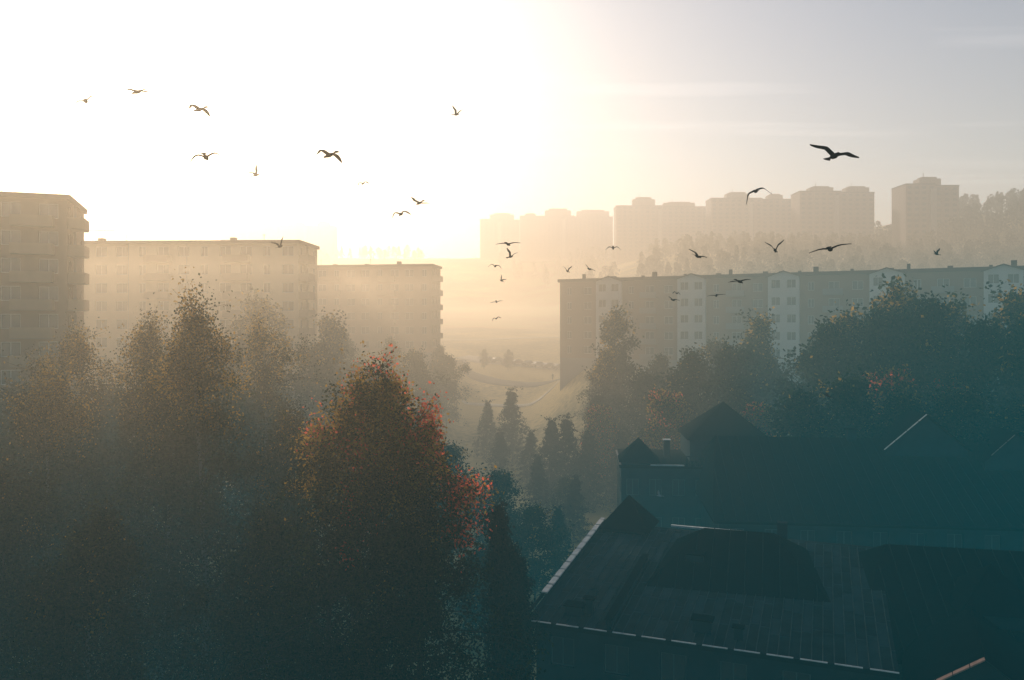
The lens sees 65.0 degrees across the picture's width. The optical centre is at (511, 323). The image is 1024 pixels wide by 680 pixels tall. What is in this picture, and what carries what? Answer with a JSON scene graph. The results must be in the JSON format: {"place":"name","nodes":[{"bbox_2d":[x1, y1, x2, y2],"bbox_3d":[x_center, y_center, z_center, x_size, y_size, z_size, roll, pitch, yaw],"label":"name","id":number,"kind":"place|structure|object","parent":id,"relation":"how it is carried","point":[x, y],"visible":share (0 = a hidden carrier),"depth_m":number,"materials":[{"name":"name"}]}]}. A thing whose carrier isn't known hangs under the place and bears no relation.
{"place":"outdoors","nodes":[
{"label":"outdoors","id":0,"kind":"place"},
{"bbox_2d":[0,0,1023,258],"label":"sky","id":1,"kind":"structure","parent":0,"point":[573,105],"materials":[{"name":"white"}]},
{"bbox_2d":[1,213,1023,679],"bbox_3d":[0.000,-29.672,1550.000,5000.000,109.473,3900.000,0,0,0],"label":"ground","id":2,"kind":"structure","parent":0,"point":[477,289],"depth_m":258.02,"materials":[{"name":"green plant"}]},
{"bbox_2d":[0,419,80,679],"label":"deciduous tree","id":3,"kind":"object","parent":2,"relation":"on","point":[4,439],"visible":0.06,"depth_m":51.09,"materials":[{"name":"green plant"}]},
{"bbox_2d":[0,191,88,473],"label":"balcony apartment block","id":4,"kind":"structure","parent":2,"relation":"on","point":[44,254],"depth_m":80.92,"materials":[{"name":"beige concrete"}]},
{"bbox_2d":[2,202,57,431],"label":"windows","id":5,"kind":"structure","parent":4,"relation":"in","point":[15,207],"depth_m":80.71,"materials":[{"name":"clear glass"}]},
{"bbox_2d":[1,202,69,411],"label":"window frames","id":6,"kind":"structure","parent":4,"relation":"in","point":[1,202],"depth_m":80.69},
{"bbox_2d":[0,442,112,679],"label":"birch tree","id":7,"kind":"object","parent":2,"relation":"on","point":[9,541],"visible":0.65,"depth_m":37.21,"materials":[{"name":"green plant"}]},
{"bbox_2d":[0,371,117,550],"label":"deciduous tree","id":8,"kind":"object","parent":2,"relation":"on","point":[3,405],"visible":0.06,"depth_m":65.30,"materials":[{"name":"green plant"}]},
{"bbox_2d":[0,347,156,679],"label":"birch tree","id":9,"kind":"object","parent":2,"relation":"on","point":[52,421],"visible":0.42,"depth_m":44.29,"materials":[{"name":"green plant"}]},
{"bbox_2d":[8,308,176,666],"bbox_3d":[-27.666,12.000,53.123,12.182,26.055,10.130,0,0,-34],"label":"birch tree","id":10,"kind":"object","parent":2,"relation":"on","point":[74,348],"visible":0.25,"depth_m":53.04,"materials":[{"name":"green plant"}]},
{"bbox_2d":[63,372,179,603],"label":"deciduous tree","id":11,"kind":"object","parent":2,"relation":"on","point":[114,410],"visible":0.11,"depth_m":68.58,"materials":[{"name":"green plant"}]},
{"bbox_2d":[0,486,265,679],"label":"birch tree","id":12,"kind":"object","parent":2,"relation":"on","point":[96,555],"visible":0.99,"depth_m":33.29,"materials":[{"name":"green plant"}]},
{"bbox_2d":[43,293,259,678],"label":"birch tree","id":13,"kind":"object","parent":2,"relation":"on","point":[145,348],"visible":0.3,"depth_m":49.09,"materials":[{"name":"green plant"}]},
{"bbox_2d":[59,356,250,679],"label":"birch tree","id":14,"kind":"object","parent":2,"relation":"on","point":[147,418],"visible":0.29,"depth_m":45.50,"materials":[{"name":"green plant"}]},
{"bbox_2d":[90,266,282,679],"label":"birch tree","id":15,"kind":"object","parent":2,"relation":"on","point":[197,377],"visible":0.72,"depth_m":41.15,"materials":[{"name":"green plant"}]},
{"bbox_2d":[84,235,319,428],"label":"apartment block","id":16,"kind":"structure","parent":2,"relation":"on","point":[126,277],"depth_m":121.26,"materials":[{"name":"beige concrete"}]},
{"bbox_2d":[97,247,301,383],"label":"windows","id":17,"kind":"structure","parent":16,"relation":"in","point":[121,251],"depth_m":121.51,"materials":[{"name":"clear glass"}]},
{"bbox_2d":[96,246,314,383],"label":"window frames","id":18,"kind":"structure","parent":16,"relation":"in","point":[186,246],"depth_m":121.51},
{"bbox_2d":[153,484,344,679],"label":"birch tree","id":19,"kind":"object","parent":2,"relation":"on","point":[230,633],"visible":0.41,"depth_m":36.03,"materials":[{"name":"green plant"}]},
{"bbox_2d":[221,222,278,239],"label":"apartment tower","id":20,"kind":"structure","parent":2,"relation":"on","point":[251,231],"depth_m":900.70,"materials":[{"name":"beige concrete"}]},
{"bbox_2d":[223,284,294,429],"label":"slender birch tree","id":21,"kind":"object","parent":2,"relation":"on","point":[257,306],"visible":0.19,"depth_m":93.88,"materials":[{"name":"green plant"}]},
{"bbox_2d":[178,378,339,564],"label":"deciduous tree","id":22,"kind":"object","parent":2,"relation":"on","point":[234,421],"visible":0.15,"depth_m":70.00,"materials":[{"name":"green plant"}]},
{"bbox_2d":[177,393,351,678],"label":"birch tree","id":23,"kind":"object","parent":2,"relation":"on","point":[288,427],"visible":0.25,"depth_m":45.06,"materials":[{"name":"green plant"}]},
{"bbox_2d":[209,304,344,614],"bbox_3d":[-17.698,11.808,59.409,10.396,26.508,9.240,0,0,0],"label":"birch tree","id":24,"kind":"object","parent":2,"relation":"on","point":[269,379],"visible":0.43,"depth_m":59.49,"materials":[{"name":"green plant"}]},
{"bbox_2d":[166,384,442,679],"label":"maple tree","id":25,"kind":"object","parent":2,"relation":"on","point":[344,567],"visible":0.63,"depth_m":33.18,"materials":[{"name":"green plant"}]},
{"bbox_2d":[279,220,337,257],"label":"apartment tower","id":26,"kind":"structure","parent":2,"relation":"on","point":[322,234],"depth_m":905.90,"materials":[{"name":"beige concrete"}]},
{"bbox_2d":[275,334,351,498],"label":"deciduous tree","id":27,"kind":"object","parent":2,"relation":"on","point":[314,392],"visible":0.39,"depth_m":96.35,"materials":[{"name":"green plant"}]},
{"bbox_2d":[294,307,348,455],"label":"slender birch tree","id":28,"kind":"object","parent":2,"relation":"on","point":[330,329],"visible":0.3,"depth_m":108.89,"materials":[{"name":"green plant"}]},
{"bbox_2d":[317,259,442,365],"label":"apartment block","id":29,"kind":"structure","parent":2,"relation":"on","point":[399,301],"depth_m":166.49,"materials":[{"name":"beige concrete"}]},
{"bbox_2d":[319,270,438,347],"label":"windows","id":30,"kind":"structure","parent":29,"relation":"in","point":[350,273],"depth_m":166.78,"materials":[{"name":"grey glass"}]},
{"bbox_2d":[243,340,553,679],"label":"maple tree","id":31,"kind":"object","parent":2,"relation":"on","point":[375,403],"visible":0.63,"depth_m":33.14,"materials":[{"name":"orange plant"}]},
{"bbox_2d":[332,381,505,679],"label":"maple tree","id":32,"kind":"object","parent":2,"relation":"on","point":[425,438],"visible":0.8,"depth_m":32.83,"materials":[{"name":"green plant"}]},
{"bbox_2d":[388,345,449,444],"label":"deciduous tree","id":33,"kind":"object","parent":2,"relation":"on","point":[417,365],"visible":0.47,"depth_m":119.77,"materials":[{"name":"green plant"}]},
{"bbox_2d":[421,354,478,431],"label":"deciduous tree","id":34,"kind":"object","parent":2,"relation":"on","point":[447,363],"visible":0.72,"depth_m":139.86,"materials":[{"name":"green plant"}]},
{"bbox_2d":[433,437,496,564],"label":"deciduous tree","id":35,"kind":"object","parent":2,"relation":"on","point":[451,449],"visible":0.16,"depth_m":79.03,"materials":[{"name":"green plant"}]},
{"bbox_2d":[442,543,527,646],"bbox_3d":[-2.097,20.833,62.055,6.672,8.514,7.594,0,0,-27],"label":"deciduous tree","id":36,"kind":"object","parent":2,"relation":"on","point":[480,553],"visible":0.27,"depth_m":61.22,"materials":[{"name":"green plant"}]},
{"bbox_2d":[470,399,499,459],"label":"fir tree","id":37,"kind":"object","parent":2,"relation":"on","point":[487,419],"visible":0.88,"depth_m":127.48,"materials":[{"name":"green plant"}]},
{"bbox_2d":[480,213,519,258],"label":"apartment tower","id":38,"kind":"structure","parent":2,"relation":"on","point":[496,229],"depth_m":780.16,"materials":[{"name":"beige concrete"}]},
{"bbox_2d":[466,467,536,559],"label":"deciduous tree","id":39,"kind":"object","parent":2,"relation":"on","point":[503,483],"visible":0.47,"depth_m":76.37,"materials":[{"name":"green plant"}]},
{"bbox_2d":[468,497,535,679],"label":"thuja tree","id":40,"kind":"object","parent":2,"relation":"on","point":[501,557],"visible":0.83,"depth_m":39.98,"materials":[{"name":"green plant"}]},
{"bbox_2d":[483,428,521,485],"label":"fir tree","id":41,"kind":"object","parent":2,"relation":"on","point":[500,446],"visible":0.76,"depth_m":111.70,"materials":[{"name":"green plant"}]},
{"bbox_2d":[485,386,531,466],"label":"fir tree","id":42,"kind":"object","parent":2,"relation":"on","point":[510,410],"visible":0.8,"depth_m":124.41,"materials":[{"name":"green plant"}]},
{"bbox_2d":[317,244,713,286],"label":"distant tree line","id":43,"kind":"object","parent":2,"relation":"on","point":[562,269],"visible":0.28,"depth_m":660.72,"materials":[{"name":"green plant"}]},
{"bbox_2d":[490,546,550,679],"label":"thuja tree","id":44,"kind":"object","parent":2,"relation":"on","point":[521,581],"visible":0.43,"depth_m":42.82,"materials":[{"name":"green plant"}]},
{"bbox_2d":[521,453,554,522],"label":"fir tree","id":45,"kind":"object","parent":2,"relation":"on","point":[537,472],"visible":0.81,"depth_m":95.69,"materials":[{"name":"green plant"}]},
{"bbox_2d":[508,500,577,607],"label":"deciduous tree","id":46,"kind":"object","parent":2,"relation":"on","point":[537,532],"visible":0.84,"depth_m":69.00,"materials":[{"name":"green plant"}]},
{"bbox_2d":[523,415,569,502],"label":"fir tree","id":47,"kind":"object","parent":2,"relation":"on","point":[552,433],"visible":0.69,"depth_m":104.46,"materials":[{"name":"green plant"}]},
{"bbox_2d":[520,207,612,261],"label":"apartment tower","id":48,"kind":"structure","parent":2,"relation":"on","point":[552,234],"depth_m":740.16,"materials":[{"name":"beige concrete"}]},
{"bbox_2d":[521,217,611,256],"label":"windows","id":49,"kind":"structure","parent":48,"relation":"in","point":[521,217],"depth_m":740.18,"materials":[{"name":"grey glass"}]},
{"bbox_2d":[545,412,595,504],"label":"fir tree","id":50,"kind":"object","parent":2,"relation":"on","point":[566,440],"visible":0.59,"depth_m":102.36,"materials":[{"name":"green plant"}]},
{"bbox_2d":[561,473,593,542],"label":"fir tree","id":51,"kind":"object","parent":2,"relation":"on","point":[574,496],"visible":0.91,"depth_m":87.80,"materials":[{"name":"green plant"}]},
{"bbox_2d":[569,428,611,512],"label":"fir tree","id":52,"kind":"object","parent":2,"relation":"on","point":[589,445],"visible":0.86,"depth_m":99.53,"materials":[{"name":"green plant"}]},
{"bbox_2d":[581,341,630,459],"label":"slender birch tree","id":53,"kind":"object","parent":2,"relation":"on","point":[606,377],"visible":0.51,"depth_m":112.11,"materials":[{"name":"green plant"}]},
{"bbox_2d":[578,401,635,486],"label":"autumn tree","id":54,"kind":"object","parent":2,"relation":"on","point":[598,414],"visible":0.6,"depth_m":104.46,"materials":[{"name":"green plant"}]},
{"bbox_2d":[582,301,643,445],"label":"slender birch tree","id":55,"kind":"object","parent":2,"relation":"on","point":[614,322],"visible":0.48,"depth_m":116.99,"materials":[{"name":"green plant"}]},
{"bbox_2d":[597,425,629,507],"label":"fir tree","id":56,"kind":"object","parent":2,"relation":"on","point":[621,441],"visible":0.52,"depth_m":101.82,"materials":[{"name":"green plant"}]},
{"bbox_2d":[604,365,674,473],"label":"deciduous tree","id":57,"kind":"object","parent":2,"relation":"on","point":[643,382],"visible":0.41,"depth_m":106.61,"materials":[{"name":"green plant"}]},
{"bbox_2d":[614,197,705,264],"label":"apartment tower","id":58,"kind":"structure","parent":2,"relation":"on","point":[641,224],"depth_m":620.16,"materials":[{"name":"grey concrete"}]},
{"bbox_2d":[618,207,705,254],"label":"windows","id":59,"kind":"structure","parent":58,"relation":"in","point":[618,207],"depth_m":620.11,"materials":[{"name":"grey glass"}]},
{"bbox_2d":[634,384,695,449],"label":"autumn tree","id":60,"kind":"object","parent":2,"relation":"on","point":[660,403],"visible":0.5,"depth_m":95.20,"materials":[{"name":"green plant"}]},
{"bbox_2d":[636,342,723,446],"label":"deciduous tree","id":61,"kind":"object","parent":2,"relation":"on","point":[692,368],"visible":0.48,"depth_m":99.45,"materials":[{"name":"green plant"}]},
{"bbox_2d":[615,402,765,530],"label":"house","id":62,"kind":"structure","parent":2,"relation":"on","point":[645,473],"depth_m":77.98,"materials":[{"name":"grey"}]},
{"bbox_2d":[627,479,700,530],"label":"windows","id":63,"kind":"structure","parent":62,"relation":"in","point":[629,481],"depth_m":77.82,"materials":[{"name":"grey glass"}]},
{"bbox_2d":[527,520,897,679],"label":"walls","id":64,"kind":"structure","parent":2,"relation":"on","point":[644,658],"depth_m":41.01,"materials":[{"name":"paint"}]},
{"bbox_2d":[563,495,744,629],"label":"roof","id":65,"kind":"structure","parent":64,"relation":"on","point":[629,513],"depth_m":54.44,"materials":[{"name":"metal"}]},
{"bbox_2d":[566,555,742,640],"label":"chimneys","id":66,"kind":"object","parent":65,"relation":"on","point":[698,626],"visible":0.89,"depth_m":42.78,"materials":[{"name":"grey brick"}]},
{"bbox_2d":[553,637,809,679],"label":"windows","id":67,"kind":"structure","parent":64,"relation":"attached to","point":[679,669],"depth_m":40.67,"materials":[{"name":"grey glass"}]},
{"bbox_2d":[526,527,898,678],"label":"roof sheet","id":68,"kind":"object","parent":64,"relation":"on","point":[885,653],"visible":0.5,"depth_m":42.57,"materials":[{"name":"metal"}]},
{"bbox_2d":[539,528,894,670],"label":"sheet seams","id":69,"kind":"object","parent":68,"relation":"on","point":[843,617],"visible":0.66,"depth_m":43.35,"materials":[{"name":"metal"}]},
{"bbox_2d":[532,518,898,673],"bbox_3d":[11.889,14.770,46.718,17.970,1.940,15.820,0,0,21],"label":"coping","id":70,"kind":"object","parent":64,"relation":"on","point":[562,569],"visible":0.97,"depth_m":45.83,"materials":[{"name":"metal"}]},
{"bbox_2d":[644,528,829,601],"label":"roof","id":71,"kind":"structure","parent":64,"relation":"on","point":[791,553],"depth_m":46.77,"materials":[{"name":"metal"}]},
{"bbox_2d":[682,336,777,435],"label":"deciduous tree","id":72,"kind":"object","parent":2,"relation":"on","point":[726,359],"visible":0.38,"depth_m":97.26,"materials":[{"name":"green plant"}]},
{"bbox_2d":[704,377,784,436],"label":"deciduous tree","id":73,"kind":"object","parent":2,"relation":"on","point":[731,400],"visible":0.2,"depth_m":91.91,"materials":[{"name":"green plant"}]},
{"bbox_2d":[705,189,790,253],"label":"apartment tower","id":74,"kind":"structure","parent":2,"relation":"on","point":[728,213],"depth_m":560.16,"materials":[{"name":"beige concrete"}]},
{"bbox_2d":[713,200,790,250],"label":"windows","id":75,"kind":"structure","parent":74,"relation":"in","point":[764,222],"depth_m":560.22,"materials":[{"name":"grey glass"}]},
{"bbox_2d":[711,333,798,435],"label":"deciduous tree","id":76,"kind":"object","parent":2,"relation":"on","point":[760,353],"visible":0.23,"depth_m":102.00,"materials":[{"name":"green plant"}]},
{"bbox_2d":[732,397,785,435],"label":"autumn tree","id":77,"kind":"object","parent":2,"relation":"on","point":[755,412],"visible":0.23,"depth_m":88.81,"materials":[{"name":"green plant"}]},
{"bbox_2d":[733,306,792,431],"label":"slender birch tree","id":78,"kind":"object","parent":2,"relation":"on","point":[759,326],"visible":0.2,"depth_m":106.04,"materials":[{"name":"green plant"}]},
{"bbox_2d":[558,260,1023,391],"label":"panel apartment block","id":79,"kind":"structure","parent":2,"relation":"on","point":[800,301],"depth_m":143.65,"materials":[{"name":"grey concrete"}]},
{"bbox_2d":[567,274,1017,357],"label":"window frames","id":80,"kind":"structure","parent":79,"relation":"in","point":[988,274],"depth_m":146.00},
{"bbox_2d":[568,274,1018,356],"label":"windows","id":81,"kind":"structure","parent":79,"relation":"in","point":[971,282],"depth_m":142.93,"materials":[{"name":"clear glass"}]},
{"bbox_2d":[759,381,840,436],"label":"deciduous tree","id":82,"kind":"object","parent":2,"relation":"on","point":[799,414],"visible":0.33,"depth_m":81.00,"materials":[{"name":"green plant"}]},
{"bbox_2d":[761,310,871,417],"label":"deciduous tree","id":83,"kind":"object","parent":2,"relation":"on","point":[828,342],"visible":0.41,"depth_m":91.44,"materials":[{"name":"green plant"}]},
{"bbox_2d":[634,188,1023,276],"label":"distant forest","id":84,"kind":"object","parent":2,"relation":"on","point":[878,250],"visible":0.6,"depth_m":392.20,"materials":[{"name":"green plant"}]},
{"bbox_2d":[791,183,874,255],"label":"apartment tower","id":85,"kind":"structure","parent":2,"relation":"on","point":[818,210],"depth_m":500.90,"materials":[{"name":"grey concrete"}]},
{"bbox_2d":[801,193,872,245],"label":"windows","id":86,"kind":"structure","parent":85,"relation":"in","point":[802,203],"depth_m":500.22,"materials":[{"name":"grey glass"}]},
{"bbox_2d":[801,299,869,404],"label":"slender birch tree","id":87,"kind":"object","parent":2,"relation":"on","point":[847,318],"visible":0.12,"depth_m":93.74,"materials":[{"name":"green plant"}]},
{"bbox_2d":[775,366,905,437],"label":"deciduous tree","id":88,"kind":"object","parent":2,"relation":"on","point":[848,395],"visible":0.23,"depth_m":79.84,"materials":[{"name":"green plant"}]},
{"bbox_2d":[701,417,1023,550],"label":"walls","id":89,"kind":"structure","parent":2,"relation":"on","point":[927,436],"depth_m":65.85,"materials":[{"name":"grey paint"}]},
{"bbox_2d":[696,409,1023,530],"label":"roof","id":90,"kind":"structure","parent":89,"relation":"on","point":[707,492],"depth_m":68.73,"materials":[{"name":"tile"}]},
{"bbox_2d":[731,529,1023,550],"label":"windows","id":91,"kind":"structure","parent":89,"relation":"attached to","point":[913,539],"depth_m":64.58,"materials":[{"name":"grey glass"}]},
{"bbox_2d":[838,360,922,436],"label":"autumn tree","id":92,"kind":"object","parent":2,"relation":"on","point":[889,381],"visible":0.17,"depth_m":83.33,"materials":[{"name":"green plant"}]},
{"bbox_2d":[830,295,943,437],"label":"deciduous tree","id":93,"kind":"object","parent":2,"relation":"on","point":[877,324],"visible":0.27,"depth_m":88.37,"materials":[{"name":"green plant"}]},
{"bbox_2d":[857,273,923,362],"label":"slender birch tree","id":94,"kind":"object","parent":2,"relation":"on","point":[897,293],"visible":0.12,"depth_m":92.59,"materials":[{"name":"green plant"}]},
{"bbox_2d":[852,384,944,437],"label":"deciduous tree","id":95,"kind":"object","parent":2,"relation":"on","point":[898,402],"visible":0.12,"depth_m":77.85,"materials":[{"name":"green plant"}]},
{"bbox_2d":[891,173,959,256],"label":"apartment tower","id":96,"kind":"structure","parent":2,"relation":"on","point":[921,206],"depth_m":430.90,"materials":[{"name":"grey concrete"}]},
{"bbox_2d":[907,186,956,243],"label":"windows","id":97,"kind":"structure","parent":96,"relation":"in","point":[908,187],"depth_m":430.16,"materials":[{"name":"grey glass"}]},
{"bbox_2d":[870,285,1003,423],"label":"deciduous tree","id":98,"kind":"object","parent":2,"relation":"on","point":[928,333],"visible":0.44,"depth_m":85.95,"materials":[{"name":"green plant"}]},
{"bbox_2d":[877,383,1017,445],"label":"deciduous tree","id":99,"kind":"object","parent":2,"relation":"on","point":[968,406],"visible":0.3,"depth_m":75.84,"materials":[{"name":"green plant"}]},
{"bbox_2d":[898,616,1023,679],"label":"walls","id":100,"kind":"structure","parent":2,"relation":"on","point":[1008,623],"depth_m":41.55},
{"bbox_2d":[858,544,1023,663],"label":"roof","id":101,"kind":"structure","parent":100,"relation":"on","point":[988,588],"depth_m":44.32,"materials":[{"name":"metal"}]},
{"bbox_2d":[939,288,995,403],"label":"slender birch tree","id":102,"kind":"object","parent":2,"relation":"on","point":[959,319],"visible":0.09,"depth_m":91.05,"materials":[{"name":"green plant"}]},
{"bbox_2d":[920,312,1023,432],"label":"deciduous tree","id":103,"kind":"object","parent":2,"relation":"on","point":[983,339],"visible":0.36,"depth_m":83.02,"materials":[{"name":"green plant"}]},
{"bbox_2d":[945,660,1010,679],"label":"walls","id":104,"kind":"structure","parent":2,"relation":"on","point":[985,670],"depth_m":35.09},
{"bbox_2d":[902,607,1023,679],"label":"roof","id":105,"kind":"structure","parent":104,"relation":"on","point":[954,642],"depth_m":38.28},
{"bbox_2d":[957,397,1023,438],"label":"deciduous tree","id":106,"kind":"object","parent":2,"relation":"on","point":[1013,417],"visible":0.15,"depth_m":74.92,"materials":[{"name":"green plant"}]},
{"bbox_2d":[980,297,1023,413],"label":"deciduous tree","id":107,"kind":"object","parent":2,"relation":"on","point":[1018,327],"visible":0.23,"depth_m":82.65,"materials":[{"name":"green plant"}]},
{"bbox_2d":[980,277,1023,396],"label":"slender birch tree","id":108,"kind":"object","parent":2,"relation":"on","point":[1009,301],"visible":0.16,"depth_m":90.38,"materials":[{"name":"green plant"}]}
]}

